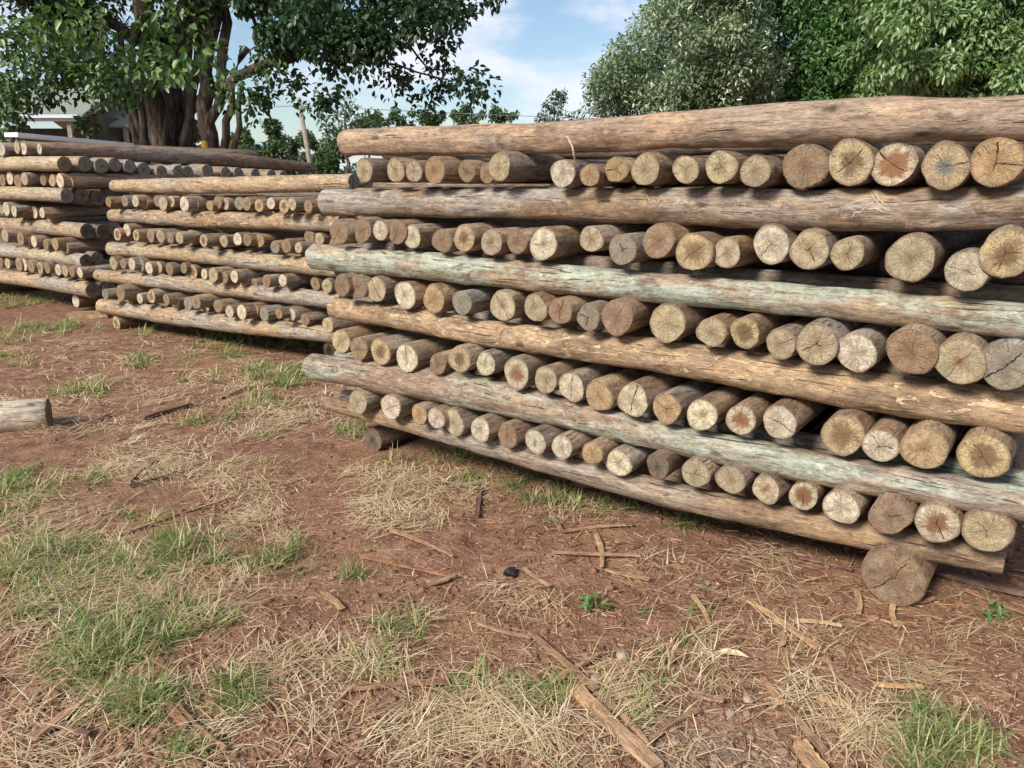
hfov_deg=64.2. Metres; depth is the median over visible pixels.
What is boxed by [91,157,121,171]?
timber pole
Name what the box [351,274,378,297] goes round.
timber pole
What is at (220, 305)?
timber pole
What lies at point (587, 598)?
weed plant
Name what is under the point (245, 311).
timber pole
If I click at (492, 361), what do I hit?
timber pole
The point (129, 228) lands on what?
timber pole
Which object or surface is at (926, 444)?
timber pole
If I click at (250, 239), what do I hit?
timber pole
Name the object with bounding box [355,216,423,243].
timber pole
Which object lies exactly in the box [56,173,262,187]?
timber pole
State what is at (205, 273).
timber pole
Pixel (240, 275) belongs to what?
timber pole
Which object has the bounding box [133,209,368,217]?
timber pole
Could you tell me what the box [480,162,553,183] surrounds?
timber pole
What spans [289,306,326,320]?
timber pole
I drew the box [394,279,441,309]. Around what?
timber pole
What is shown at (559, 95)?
tree
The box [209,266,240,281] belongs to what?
timber pole
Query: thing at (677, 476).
timber pole
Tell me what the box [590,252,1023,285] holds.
timber pole
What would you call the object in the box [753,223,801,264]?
timber pole
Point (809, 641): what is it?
wood offcut
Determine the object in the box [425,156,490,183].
timber pole
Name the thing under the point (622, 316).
timber pole
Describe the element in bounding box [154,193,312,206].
timber pole
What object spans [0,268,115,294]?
timber pole
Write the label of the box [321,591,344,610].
bark strip
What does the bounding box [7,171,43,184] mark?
timber pole
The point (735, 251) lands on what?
timber pole
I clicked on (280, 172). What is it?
timber pole
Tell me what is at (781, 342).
timber pole
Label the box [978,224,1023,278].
timber pole
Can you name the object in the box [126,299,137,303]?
timber pole
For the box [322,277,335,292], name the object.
timber pole
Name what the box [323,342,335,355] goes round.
support log
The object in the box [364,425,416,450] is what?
support log
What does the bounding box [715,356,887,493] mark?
timber pole
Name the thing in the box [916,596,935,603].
wood offcut
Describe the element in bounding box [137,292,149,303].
timber pole
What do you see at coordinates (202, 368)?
wood offcut
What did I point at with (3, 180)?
timber pole
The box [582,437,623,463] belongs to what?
timber pole
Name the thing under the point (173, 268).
timber pole
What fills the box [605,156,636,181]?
timber pole
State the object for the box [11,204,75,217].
timber pole
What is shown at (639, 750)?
wood offcut
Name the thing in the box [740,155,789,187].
timber pole
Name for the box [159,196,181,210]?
timber pole
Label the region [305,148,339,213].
bush
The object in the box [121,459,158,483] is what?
wood offcut
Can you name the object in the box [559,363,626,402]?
timber pole
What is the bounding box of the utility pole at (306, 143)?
[292,97,311,162]
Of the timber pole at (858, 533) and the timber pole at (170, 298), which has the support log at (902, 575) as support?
the timber pole at (858, 533)
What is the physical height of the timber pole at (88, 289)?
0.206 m
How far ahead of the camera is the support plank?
9.27 m
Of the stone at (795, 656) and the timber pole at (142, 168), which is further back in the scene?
the timber pole at (142, 168)
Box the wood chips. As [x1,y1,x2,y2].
[0,319,1023,767]
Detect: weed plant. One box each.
[576,591,614,611]
[635,607,652,617]
[905,700,941,733]
[973,601,1010,622]
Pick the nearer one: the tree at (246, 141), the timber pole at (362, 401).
the timber pole at (362, 401)
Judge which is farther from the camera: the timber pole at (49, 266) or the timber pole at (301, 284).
the timber pole at (49, 266)
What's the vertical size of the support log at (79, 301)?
0.172 m
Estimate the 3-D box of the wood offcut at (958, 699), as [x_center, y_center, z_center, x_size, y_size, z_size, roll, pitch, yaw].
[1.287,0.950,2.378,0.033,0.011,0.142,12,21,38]
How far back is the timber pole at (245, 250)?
7.47 m
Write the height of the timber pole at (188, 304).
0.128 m
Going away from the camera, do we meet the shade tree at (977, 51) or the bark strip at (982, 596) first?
the bark strip at (982, 596)
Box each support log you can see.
[0,277,97,292]
[72,295,118,307]
[112,316,160,328]
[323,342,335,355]
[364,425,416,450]
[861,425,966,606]
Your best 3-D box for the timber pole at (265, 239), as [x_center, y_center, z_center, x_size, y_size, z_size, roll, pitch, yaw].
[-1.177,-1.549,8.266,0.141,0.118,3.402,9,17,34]
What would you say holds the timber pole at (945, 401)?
on the timber pole at (844, 431)
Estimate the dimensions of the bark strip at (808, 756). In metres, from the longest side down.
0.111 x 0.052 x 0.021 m
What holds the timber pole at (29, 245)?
on the timber pole at (97, 257)
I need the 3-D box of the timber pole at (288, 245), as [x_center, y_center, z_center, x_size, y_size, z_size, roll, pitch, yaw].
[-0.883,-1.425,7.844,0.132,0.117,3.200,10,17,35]
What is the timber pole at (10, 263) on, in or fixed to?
on the timber pole at (88, 289)
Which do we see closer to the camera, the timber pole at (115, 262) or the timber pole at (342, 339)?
the timber pole at (342, 339)
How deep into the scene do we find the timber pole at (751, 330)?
3.10 m
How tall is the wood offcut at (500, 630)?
0.009 m
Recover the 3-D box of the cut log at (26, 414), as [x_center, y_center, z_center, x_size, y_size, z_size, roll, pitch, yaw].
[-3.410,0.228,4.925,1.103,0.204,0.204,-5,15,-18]
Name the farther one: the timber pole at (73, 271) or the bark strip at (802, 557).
the timber pole at (73, 271)
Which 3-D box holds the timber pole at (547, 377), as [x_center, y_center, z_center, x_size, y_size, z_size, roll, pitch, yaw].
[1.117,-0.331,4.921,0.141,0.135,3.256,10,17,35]
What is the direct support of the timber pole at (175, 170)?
on the timber pole at (18, 181)
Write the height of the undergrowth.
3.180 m
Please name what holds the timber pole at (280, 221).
on the timber pole at (309, 235)
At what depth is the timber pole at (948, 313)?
3.22 m
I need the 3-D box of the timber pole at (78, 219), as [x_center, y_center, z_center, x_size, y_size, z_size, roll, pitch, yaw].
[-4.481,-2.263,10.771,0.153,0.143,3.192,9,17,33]
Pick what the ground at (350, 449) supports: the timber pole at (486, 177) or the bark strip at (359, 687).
the bark strip at (359, 687)
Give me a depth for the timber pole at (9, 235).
10.01 m
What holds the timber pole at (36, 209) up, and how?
on the timber pole at (112, 226)
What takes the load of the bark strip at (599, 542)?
on the ground at (350, 449)
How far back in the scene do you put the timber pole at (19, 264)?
10.06 m
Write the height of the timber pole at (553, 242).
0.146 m
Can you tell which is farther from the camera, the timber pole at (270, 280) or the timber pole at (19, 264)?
the timber pole at (19, 264)
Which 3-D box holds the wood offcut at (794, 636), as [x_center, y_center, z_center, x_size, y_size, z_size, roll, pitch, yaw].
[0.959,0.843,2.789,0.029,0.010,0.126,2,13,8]
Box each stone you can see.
[590,674,602,684]
[616,650,629,661]
[668,738,678,745]
[725,708,734,716]
[743,693,753,703]
[746,733,754,739]
[790,653,798,659]
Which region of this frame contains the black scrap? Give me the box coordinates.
[503,567,519,576]
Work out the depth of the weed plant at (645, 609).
2.92 m
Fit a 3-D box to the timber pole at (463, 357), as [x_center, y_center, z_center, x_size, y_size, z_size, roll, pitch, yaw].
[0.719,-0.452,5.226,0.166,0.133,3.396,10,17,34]
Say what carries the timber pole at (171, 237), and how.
on the timber pole at (273, 262)
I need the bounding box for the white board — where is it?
[4,132,133,144]
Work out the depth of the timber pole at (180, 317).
7.47 m
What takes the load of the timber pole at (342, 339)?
on the timber pole at (469, 390)
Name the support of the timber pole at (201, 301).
on the timber pole at (210, 309)
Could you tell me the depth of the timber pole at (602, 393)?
3.53 m
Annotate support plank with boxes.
[66,310,111,317]
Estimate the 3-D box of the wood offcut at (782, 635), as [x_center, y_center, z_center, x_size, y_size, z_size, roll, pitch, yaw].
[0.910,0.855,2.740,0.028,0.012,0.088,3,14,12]
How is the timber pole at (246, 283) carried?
on the timber pole at (304, 297)
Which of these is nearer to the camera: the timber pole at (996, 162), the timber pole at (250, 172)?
the timber pole at (996, 162)
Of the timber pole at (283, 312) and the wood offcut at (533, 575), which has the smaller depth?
the wood offcut at (533, 575)
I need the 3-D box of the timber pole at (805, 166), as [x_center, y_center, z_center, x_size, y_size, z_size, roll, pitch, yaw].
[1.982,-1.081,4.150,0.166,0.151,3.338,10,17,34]
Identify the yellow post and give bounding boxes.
[201,141,207,147]
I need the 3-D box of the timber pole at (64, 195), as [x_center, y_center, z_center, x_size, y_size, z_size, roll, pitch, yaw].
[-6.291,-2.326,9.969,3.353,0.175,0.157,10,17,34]
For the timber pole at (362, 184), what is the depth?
6.36 m
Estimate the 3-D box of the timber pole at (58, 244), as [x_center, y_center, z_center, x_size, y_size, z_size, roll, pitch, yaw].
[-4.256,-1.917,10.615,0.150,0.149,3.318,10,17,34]
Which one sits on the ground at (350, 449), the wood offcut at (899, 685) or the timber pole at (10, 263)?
the wood offcut at (899, 685)
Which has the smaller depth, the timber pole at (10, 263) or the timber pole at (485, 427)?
the timber pole at (485, 427)
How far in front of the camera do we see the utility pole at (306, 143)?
30.59 m
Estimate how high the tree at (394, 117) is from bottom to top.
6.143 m
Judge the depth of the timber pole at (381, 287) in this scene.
4.15 m
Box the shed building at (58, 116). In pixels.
[0,81,151,232]
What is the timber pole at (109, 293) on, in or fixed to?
on the timber pole at (180, 317)
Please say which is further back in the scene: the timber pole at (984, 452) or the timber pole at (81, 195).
the timber pole at (81, 195)
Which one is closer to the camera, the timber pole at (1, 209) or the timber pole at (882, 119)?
the timber pole at (882, 119)
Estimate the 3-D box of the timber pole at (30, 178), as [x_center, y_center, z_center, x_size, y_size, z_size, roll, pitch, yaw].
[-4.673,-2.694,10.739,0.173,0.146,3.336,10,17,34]
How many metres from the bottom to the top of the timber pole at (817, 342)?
0.164 m
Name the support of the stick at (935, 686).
on the ground at (350, 449)
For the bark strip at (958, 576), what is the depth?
3.06 m
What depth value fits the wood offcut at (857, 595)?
2.95 m
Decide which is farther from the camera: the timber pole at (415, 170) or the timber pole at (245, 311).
the timber pole at (245, 311)
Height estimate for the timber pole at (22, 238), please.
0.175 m
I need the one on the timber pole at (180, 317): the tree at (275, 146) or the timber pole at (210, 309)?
the timber pole at (210, 309)
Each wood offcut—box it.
[29,688,102,740]
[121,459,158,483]
[163,366,239,370]
[476,620,531,638]
[523,566,551,586]
[528,631,599,691]
[547,508,563,531]
[557,653,598,679]
[562,523,631,532]
[568,685,663,767]
[603,697,655,752]
[693,689,725,702]
[747,599,821,649]
[760,677,829,754]
[777,630,787,645]
[786,620,796,640]
[795,619,841,626]
[818,695,860,707]
[853,590,862,614]
[873,682,923,688]
[889,603,900,626]
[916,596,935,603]
[942,695,961,723]
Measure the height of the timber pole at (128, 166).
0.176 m
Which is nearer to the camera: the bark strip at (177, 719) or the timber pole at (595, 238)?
the bark strip at (177, 719)
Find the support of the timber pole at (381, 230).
on the timber pole at (999, 292)
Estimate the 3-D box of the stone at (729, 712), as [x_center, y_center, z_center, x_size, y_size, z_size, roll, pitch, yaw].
[0.638,0.961,2.386,0.027,0.023,0.035,10,17,35]
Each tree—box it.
[0,0,507,163]
[193,120,200,147]
[230,126,263,156]
[258,117,302,212]
[282,129,318,192]
[296,127,355,192]
[315,97,383,173]
[354,114,384,157]
[374,106,414,127]
[406,107,446,125]
[448,101,481,124]
[476,105,519,123]
[534,88,584,122]
[578,0,795,118]
[675,0,875,108]
[834,0,1023,97]
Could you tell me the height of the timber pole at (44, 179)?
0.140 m
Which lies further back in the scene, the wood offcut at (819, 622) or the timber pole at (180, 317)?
the timber pole at (180, 317)
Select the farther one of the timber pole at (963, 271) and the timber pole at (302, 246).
the timber pole at (302, 246)
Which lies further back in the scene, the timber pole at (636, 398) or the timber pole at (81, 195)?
the timber pole at (81, 195)
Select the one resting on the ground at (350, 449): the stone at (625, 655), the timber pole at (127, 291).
the stone at (625, 655)
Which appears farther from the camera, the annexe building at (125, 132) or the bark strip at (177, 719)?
the annexe building at (125, 132)
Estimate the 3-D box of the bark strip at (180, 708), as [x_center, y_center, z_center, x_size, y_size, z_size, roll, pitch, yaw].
[-0.882,0.963,2.299,0.282,0.010,0.021,13,19,41]
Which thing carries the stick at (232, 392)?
on the ground at (350, 449)
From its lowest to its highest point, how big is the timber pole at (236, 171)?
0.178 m
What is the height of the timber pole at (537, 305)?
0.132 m
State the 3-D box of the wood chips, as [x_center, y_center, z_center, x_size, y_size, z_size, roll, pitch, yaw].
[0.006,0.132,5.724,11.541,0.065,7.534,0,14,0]
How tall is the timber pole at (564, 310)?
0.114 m
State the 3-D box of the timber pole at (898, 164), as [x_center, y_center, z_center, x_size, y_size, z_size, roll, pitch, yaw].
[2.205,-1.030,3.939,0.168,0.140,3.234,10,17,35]
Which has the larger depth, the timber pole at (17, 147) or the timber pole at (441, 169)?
the timber pole at (17, 147)
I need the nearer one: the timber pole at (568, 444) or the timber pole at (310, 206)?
the timber pole at (568, 444)
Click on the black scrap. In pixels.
(511, 571)
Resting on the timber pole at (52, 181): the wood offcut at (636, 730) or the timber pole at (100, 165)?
the timber pole at (100, 165)
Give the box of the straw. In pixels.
[0,321,1023,767]
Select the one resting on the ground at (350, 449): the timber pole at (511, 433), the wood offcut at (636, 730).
the wood offcut at (636, 730)
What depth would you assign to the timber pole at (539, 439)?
3.71 m
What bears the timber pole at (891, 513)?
on the timber pole at (677, 476)
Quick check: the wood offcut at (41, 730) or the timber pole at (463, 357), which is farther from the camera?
the timber pole at (463, 357)
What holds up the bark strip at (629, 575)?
on the ground at (350, 449)
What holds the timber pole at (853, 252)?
on the timber pole at (999, 292)
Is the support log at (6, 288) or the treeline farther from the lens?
the treeline
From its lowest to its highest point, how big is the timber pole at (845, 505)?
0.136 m
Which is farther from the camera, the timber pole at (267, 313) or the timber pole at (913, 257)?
the timber pole at (267, 313)
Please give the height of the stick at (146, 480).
0.010 m
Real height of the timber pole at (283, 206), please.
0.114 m
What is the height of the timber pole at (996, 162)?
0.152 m
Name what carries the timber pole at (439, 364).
on the timber pole at (813, 442)
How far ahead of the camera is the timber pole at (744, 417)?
3.17 m
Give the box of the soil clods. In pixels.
[0,352,1023,767]
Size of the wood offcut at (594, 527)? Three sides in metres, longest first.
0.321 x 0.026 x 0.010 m
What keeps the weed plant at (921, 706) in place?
on the ground at (350, 449)
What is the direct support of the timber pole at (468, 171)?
on the timber pole at (930, 209)
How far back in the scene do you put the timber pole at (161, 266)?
7.83 m
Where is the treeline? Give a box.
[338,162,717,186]
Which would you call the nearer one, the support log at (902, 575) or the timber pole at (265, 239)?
the support log at (902, 575)
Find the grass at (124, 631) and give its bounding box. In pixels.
[0,289,1023,767]
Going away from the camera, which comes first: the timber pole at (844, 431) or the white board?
the timber pole at (844, 431)
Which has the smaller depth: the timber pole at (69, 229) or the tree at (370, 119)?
the timber pole at (69, 229)
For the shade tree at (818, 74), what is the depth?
15.81 m
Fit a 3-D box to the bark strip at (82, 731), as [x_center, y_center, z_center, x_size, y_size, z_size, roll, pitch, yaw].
[-1.246,0.964,2.290,0.158,0.011,0.021,6,15,19]
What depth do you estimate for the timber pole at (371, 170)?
4.01 m
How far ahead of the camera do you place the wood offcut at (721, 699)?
2.44 m
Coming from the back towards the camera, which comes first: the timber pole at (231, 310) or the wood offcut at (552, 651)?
the timber pole at (231, 310)
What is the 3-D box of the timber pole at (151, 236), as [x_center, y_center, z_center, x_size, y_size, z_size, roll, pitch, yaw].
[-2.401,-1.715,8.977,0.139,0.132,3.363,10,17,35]
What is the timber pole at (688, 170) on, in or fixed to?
on the timber pole at (930, 209)
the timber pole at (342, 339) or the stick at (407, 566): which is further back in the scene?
the timber pole at (342, 339)
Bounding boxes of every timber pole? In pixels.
[0,142,39,156]
[0,156,71,171]
[0,158,108,173]
[0,159,135,174]
[0,174,14,185]
[0,186,73,202]
[0,190,104,205]
[0,203,4,214]
[0,216,121,236]
[0,218,93,238]
[0,242,103,263]
[0,245,92,266]
[0,257,6,267]
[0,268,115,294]
[0,269,100,297]
[2,223,125,242]
[3,200,105,216]
[5,258,16,268]
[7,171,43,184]
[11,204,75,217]
[14,141,259,155]
[14,175,109,188]
[15,251,105,271]
[17,227,122,244]
[20,217,42,219]
[21,142,257,155]
[21,172,57,184]
[22,245,201,270]
[25,237,32,247]
[27,254,110,272]
[31,234,65,247]
[32,204,106,218]
[37,143,316,172]
[37,256,105,273]
[39,206,241,217]
[40,173,55,185]
[43,239,53,250]
[44,256,110,273]
[47,211,270,222]
[48,187,88,202]
[49,174,58,186]
[52,236,115,250]
[55,259,109,275]
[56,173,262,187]
[62,240,189,253]
[62,261,109,276]
[65,156,91,171]
[69,263,109,276]
[70,176,198,188]
[77,265,116,277]
[78,222,109,238]
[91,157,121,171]
[93,269,347,307]
[95,299,334,342]
[102,288,117,299]
[105,242,343,276]
[106,196,123,206]
[107,209,347,231]
[109,173,359,193]
[110,247,256,269]
[114,228,133,240]
[116,284,155,299]
[117,269,353,299]
[117,299,322,325]
[120,258,129,268]
[122,195,134,206]
[123,216,370,236]
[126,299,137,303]
[129,241,304,256]
[129,257,140,270]
[130,192,162,194]
[132,192,319,206]
[133,162,149,174]
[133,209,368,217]
[133,227,178,240]
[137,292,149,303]
[138,247,271,272]
[143,199,159,209]
[145,260,166,273]
[147,227,193,242]
[147,288,183,302]
[148,164,212,176]
[149,165,166,177]
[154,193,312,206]
[156,227,209,242]
[156,260,179,272]
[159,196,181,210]
[162,165,183,176]
[163,292,204,304]
[166,252,296,274]
[167,230,187,243]
[168,193,319,206]
[172,297,184,308]
[176,228,264,243]
[180,195,221,211]
[181,166,192,176]
[181,253,304,273]
[184,296,196,310]
[188,228,234,244]
[189,263,221,277]
[191,293,232,308]
[195,199,245,211]
[200,230,269,246]
[201,267,212,279]
[202,307,214,311]
[206,200,235,210]
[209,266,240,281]
[212,166,230,176]
[213,246,256,249]
[213,297,256,312]
[214,194,318,208]
[220,234,245,246]
[222,271,233,283]
[223,197,237,209]
[225,301,259,317]
[227,167,243,176]
[230,268,282,282]
[233,230,288,244]
[234,197,244,209]
[237,301,262,319]
[240,276,262,286]
[241,168,259,175]
[243,196,304,210]
[243,230,293,245]
[250,277,262,285]
[254,302,283,316]
[255,199,279,211]
[256,231,305,246]
[257,169,275,175]
[260,303,293,320]
[262,273,285,287]
[267,196,317,208]
[271,240,284,253]
[274,170,287,174]
[276,305,299,318]
[279,199,307,212]
[279,273,318,285]
[282,238,305,252]
[287,279,311,289]
[288,197,317,210]
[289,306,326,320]
[295,241,316,252]
[301,310,329,325]
[302,353,1023,521]
[304,200,320,212]
[304,231,325,240]
[305,244,1023,338]
[310,276,330,290]
[315,232,331,243]
[317,184,1023,231]
[320,396,1006,573]
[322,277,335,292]
[322,317,363,332]
[327,297,1023,433]
[329,239,1023,302]
[330,218,357,244]
[332,324,395,353]
[334,351,1023,485]
[335,273,357,296]
[337,95,1023,159]
[339,389,1014,557]
[349,388,385,414]
[350,329,407,359]
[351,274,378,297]
[353,297,987,383]
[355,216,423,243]
[356,158,412,182]
[356,184,1016,189]
[358,179,372,187]
[368,275,415,301]
[371,331,433,364]
[372,183,554,187]
[373,217,434,240]
[381,394,425,419]
[382,141,1023,159]
[387,157,430,182]
[388,217,512,244]
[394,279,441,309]
[396,337,465,371]
[405,218,523,248]
[406,160,428,181]
[412,400,444,424]
[423,282,486,313]
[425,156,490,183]
[428,404,452,427]
[430,349,453,374]
[432,228,459,252]
[445,406,489,436]
[448,343,492,371]
[452,286,506,315]
[454,219,584,251]
[458,160,489,182]
[471,413,514,442]
[477,348,526,375]
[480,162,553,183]
[481,221,598,255]
[488,151,607,181]
[490,288,534,320]
[498,418,541,448]
[504,325,649,390]
[507,222,604,253]
[524,291,569,320]
[525,424,568,453]
[530,223,621,260]
[535,359,589,392]
[548,295,604,323]
[550,159,746,187]
[552,430,597,458]
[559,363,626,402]
[577,298,614,331]
[580,163,727,186]
[580,223,653,251]
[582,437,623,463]
[586,368,653,410]
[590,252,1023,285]
[601,266,775,336]
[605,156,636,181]
[605,443,656,475]
[609,231,673,264]
[617,342,765,416]
[631,152,744,185]
[643,222,726,258]
[647,449,689,479]
[650,268,826,342]
[653,379,723,424]
[672,156,741,184]
[675,228,758,269]
[682,423,763,486]
[687,385,756,430]
[696,273,858,346]
[705,150,784,183]
[714,233,760,268]
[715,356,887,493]
[726,391,784,434]
[730,275,892,348]
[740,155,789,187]
[752,424,823,504]
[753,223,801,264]
[763,355,887,438]
[766,278,894,359]
[782,144,885,188]
[789,228,871,269]
[789,481,829,510]
[796,279,936,365]
[817,410,965,437]
[820,358,888,455]
[822,487,874,523]
[829,138,885,186]
[830,231,912,270]
[837,280,945,372]
[861,414,914,461]
[868,426,963,533]
[871,143,929,186]
[885,229,995,282]
[886,282,1001,373]
[900,419,963,468]
[913,426,970,542]
[921,140,978,190]
[934,284,1023,384]
[944,238,992,290]
[956,426,1023,477]
[961,437,1023,551]
[970,137,1023,187]
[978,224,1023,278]
[983,336,1023,390]
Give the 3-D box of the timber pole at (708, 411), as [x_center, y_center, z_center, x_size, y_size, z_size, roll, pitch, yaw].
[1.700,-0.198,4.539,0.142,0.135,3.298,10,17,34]
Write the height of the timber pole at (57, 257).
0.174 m
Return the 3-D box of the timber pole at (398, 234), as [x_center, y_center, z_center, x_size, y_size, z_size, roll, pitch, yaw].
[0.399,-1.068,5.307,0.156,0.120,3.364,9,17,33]
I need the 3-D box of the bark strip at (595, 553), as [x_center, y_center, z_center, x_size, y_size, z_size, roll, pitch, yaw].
[0.345,0.701,3.369,0.369,0.010,0.017,0,14,11]
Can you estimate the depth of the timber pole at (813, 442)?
3.27 m
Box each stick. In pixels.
[117,493,244,535]
[127,471,177,486]
[219,384,249,398]
[360,554,456,577]
[389,528,452,556]
[474,482,482,516]
[648,708,700,742]
[691,594,712,632]
[906,659,921,678]
[920,660,948,701]
[964,704,1007,735]
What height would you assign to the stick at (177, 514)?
0.010 m
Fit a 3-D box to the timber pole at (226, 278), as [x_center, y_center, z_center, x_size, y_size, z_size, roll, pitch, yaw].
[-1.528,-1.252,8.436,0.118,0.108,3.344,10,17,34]
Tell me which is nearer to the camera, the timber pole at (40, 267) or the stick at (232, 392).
the stick at (232, 392)
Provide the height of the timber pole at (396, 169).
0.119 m
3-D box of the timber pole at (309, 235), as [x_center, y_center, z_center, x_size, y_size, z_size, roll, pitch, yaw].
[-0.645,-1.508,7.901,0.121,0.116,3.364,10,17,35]
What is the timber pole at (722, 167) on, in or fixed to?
on the timber pole
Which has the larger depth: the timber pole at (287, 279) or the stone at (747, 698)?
the timber pole at (287, 279)
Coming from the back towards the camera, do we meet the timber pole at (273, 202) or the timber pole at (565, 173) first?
the timber pole at (273, 202)
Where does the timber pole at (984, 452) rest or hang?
on the timber pole
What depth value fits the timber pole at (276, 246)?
6.68 m
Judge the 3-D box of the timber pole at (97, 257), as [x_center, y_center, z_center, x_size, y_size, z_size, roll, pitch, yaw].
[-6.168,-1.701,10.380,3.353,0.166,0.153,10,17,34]
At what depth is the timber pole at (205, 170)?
10.46 m
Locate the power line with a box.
[316,106,589,118]
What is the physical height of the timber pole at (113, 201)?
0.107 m
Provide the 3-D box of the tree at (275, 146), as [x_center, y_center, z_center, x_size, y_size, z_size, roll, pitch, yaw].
[-9.646,-8.709,33.121,2.154,4.054,2.041,-11,18,-38]
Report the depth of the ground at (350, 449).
3.32 m
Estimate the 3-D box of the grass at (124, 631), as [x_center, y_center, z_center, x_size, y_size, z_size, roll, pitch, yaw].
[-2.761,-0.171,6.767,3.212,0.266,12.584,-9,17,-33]
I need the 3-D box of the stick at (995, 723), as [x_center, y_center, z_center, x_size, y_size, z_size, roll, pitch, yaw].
[1.361,0.959,2.337,0.029,0.009,0.136,-5,14,-18]
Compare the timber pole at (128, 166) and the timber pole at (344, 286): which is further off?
the timber pole at (128, 166)
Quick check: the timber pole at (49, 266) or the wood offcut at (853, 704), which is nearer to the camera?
the wood offcut at (853, 704)
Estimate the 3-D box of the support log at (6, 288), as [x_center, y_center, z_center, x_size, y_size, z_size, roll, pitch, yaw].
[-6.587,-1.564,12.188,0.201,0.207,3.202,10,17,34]
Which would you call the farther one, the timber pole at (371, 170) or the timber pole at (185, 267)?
the timber pole at (185, 267)
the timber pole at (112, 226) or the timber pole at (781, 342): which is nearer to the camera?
the timber pole at (781, 342)
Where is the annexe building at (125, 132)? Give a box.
[73,100,131,194]
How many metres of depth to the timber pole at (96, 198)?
9.38 m
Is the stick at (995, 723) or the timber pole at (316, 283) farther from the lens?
the timber pole at (316, 283)
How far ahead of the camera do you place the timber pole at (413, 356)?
4.12 m
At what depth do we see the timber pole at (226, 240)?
7.06 m
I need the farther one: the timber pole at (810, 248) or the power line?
the power line
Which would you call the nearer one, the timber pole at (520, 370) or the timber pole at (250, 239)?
the timber pole at (520, 370)
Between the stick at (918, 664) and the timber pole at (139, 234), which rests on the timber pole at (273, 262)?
the timber pole at (139, 234)
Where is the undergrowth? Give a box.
[704,186,748,186]
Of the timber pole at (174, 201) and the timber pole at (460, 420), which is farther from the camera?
the timber pole at (174, 201)
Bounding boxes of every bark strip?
[45,719,90,737]
[68,413,111,430]
[140,402,193,418]
[161,699,189,728]
[175,703,226,749]
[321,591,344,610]
[344,677,450,691]
[425,573,456,585]
[552,550,640,556]
[593,533,603,566]
[605,568,649,580]
[793,738,828,767]
[799,555,852,570]
[933,567,1023,596]
[963,588,1023,614]
[1004,565,1023,571]
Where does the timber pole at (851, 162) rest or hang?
on the timber pole at (786, 187)
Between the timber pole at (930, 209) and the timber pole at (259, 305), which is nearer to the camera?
the timber pole at (930, 209)
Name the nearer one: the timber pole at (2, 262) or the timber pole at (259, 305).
the timber pole at (259, 305)
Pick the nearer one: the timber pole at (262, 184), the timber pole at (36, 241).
the timber pole at (262, 184)
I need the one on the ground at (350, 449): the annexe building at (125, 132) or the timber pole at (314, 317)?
the annexe building at (125, 132)
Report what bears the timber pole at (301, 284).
on the timber pole at (304, 297)
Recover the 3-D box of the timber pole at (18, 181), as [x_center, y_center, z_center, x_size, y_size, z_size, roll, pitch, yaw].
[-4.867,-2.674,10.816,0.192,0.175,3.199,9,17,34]
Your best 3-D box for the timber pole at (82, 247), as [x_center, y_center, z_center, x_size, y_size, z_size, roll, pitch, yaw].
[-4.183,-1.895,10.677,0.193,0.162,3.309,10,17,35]
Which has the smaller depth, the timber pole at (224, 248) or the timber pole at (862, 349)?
the timber pole at (862, 349)
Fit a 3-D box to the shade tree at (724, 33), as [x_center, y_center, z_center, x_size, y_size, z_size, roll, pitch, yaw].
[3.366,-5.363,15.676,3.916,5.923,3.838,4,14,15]
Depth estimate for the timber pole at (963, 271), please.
2.61 m
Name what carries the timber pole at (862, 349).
on the timber pole at (883, 365)
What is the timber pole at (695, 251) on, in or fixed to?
on the timber pole at (999, 292)
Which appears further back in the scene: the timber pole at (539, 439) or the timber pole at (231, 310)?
the timber pole at (231, 310)
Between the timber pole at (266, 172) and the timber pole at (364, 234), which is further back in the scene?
the timber pole at (266, 172)
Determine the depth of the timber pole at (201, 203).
7.27 m
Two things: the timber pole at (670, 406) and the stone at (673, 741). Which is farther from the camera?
the timber pole at (670, 406)
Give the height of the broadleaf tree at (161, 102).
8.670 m
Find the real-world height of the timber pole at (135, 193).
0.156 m
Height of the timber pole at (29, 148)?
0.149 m
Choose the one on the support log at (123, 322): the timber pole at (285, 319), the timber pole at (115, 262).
the timber pole at (285, 319)
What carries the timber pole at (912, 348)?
on the timber pole
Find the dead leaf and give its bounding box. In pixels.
[715,648,747,656]
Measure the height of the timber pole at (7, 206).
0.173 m
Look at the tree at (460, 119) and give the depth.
49.42 m
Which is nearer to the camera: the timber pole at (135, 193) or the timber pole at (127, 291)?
the timber pole at (127, 291)
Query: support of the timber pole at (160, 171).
on the timber pole at (3, 180)
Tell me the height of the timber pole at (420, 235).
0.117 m
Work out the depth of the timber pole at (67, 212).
9.65 m
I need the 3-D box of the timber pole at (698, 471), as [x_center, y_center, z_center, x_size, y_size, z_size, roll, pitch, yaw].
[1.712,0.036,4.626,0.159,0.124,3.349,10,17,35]
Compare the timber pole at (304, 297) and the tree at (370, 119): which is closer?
the timber pole at (304, 297)
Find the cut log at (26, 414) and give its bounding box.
[0,398,52,432]
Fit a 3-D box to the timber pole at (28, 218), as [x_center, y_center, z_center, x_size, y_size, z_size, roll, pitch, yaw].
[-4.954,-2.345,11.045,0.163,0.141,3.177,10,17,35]
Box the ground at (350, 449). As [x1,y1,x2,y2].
[0,211,1023,767]
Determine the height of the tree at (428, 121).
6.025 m
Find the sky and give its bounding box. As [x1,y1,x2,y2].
[0,0,1007,169]
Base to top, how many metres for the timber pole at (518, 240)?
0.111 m
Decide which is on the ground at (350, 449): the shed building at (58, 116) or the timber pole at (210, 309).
the shed building at (58, 116)
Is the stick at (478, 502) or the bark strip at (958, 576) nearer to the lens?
the bark strip at (958, 576)

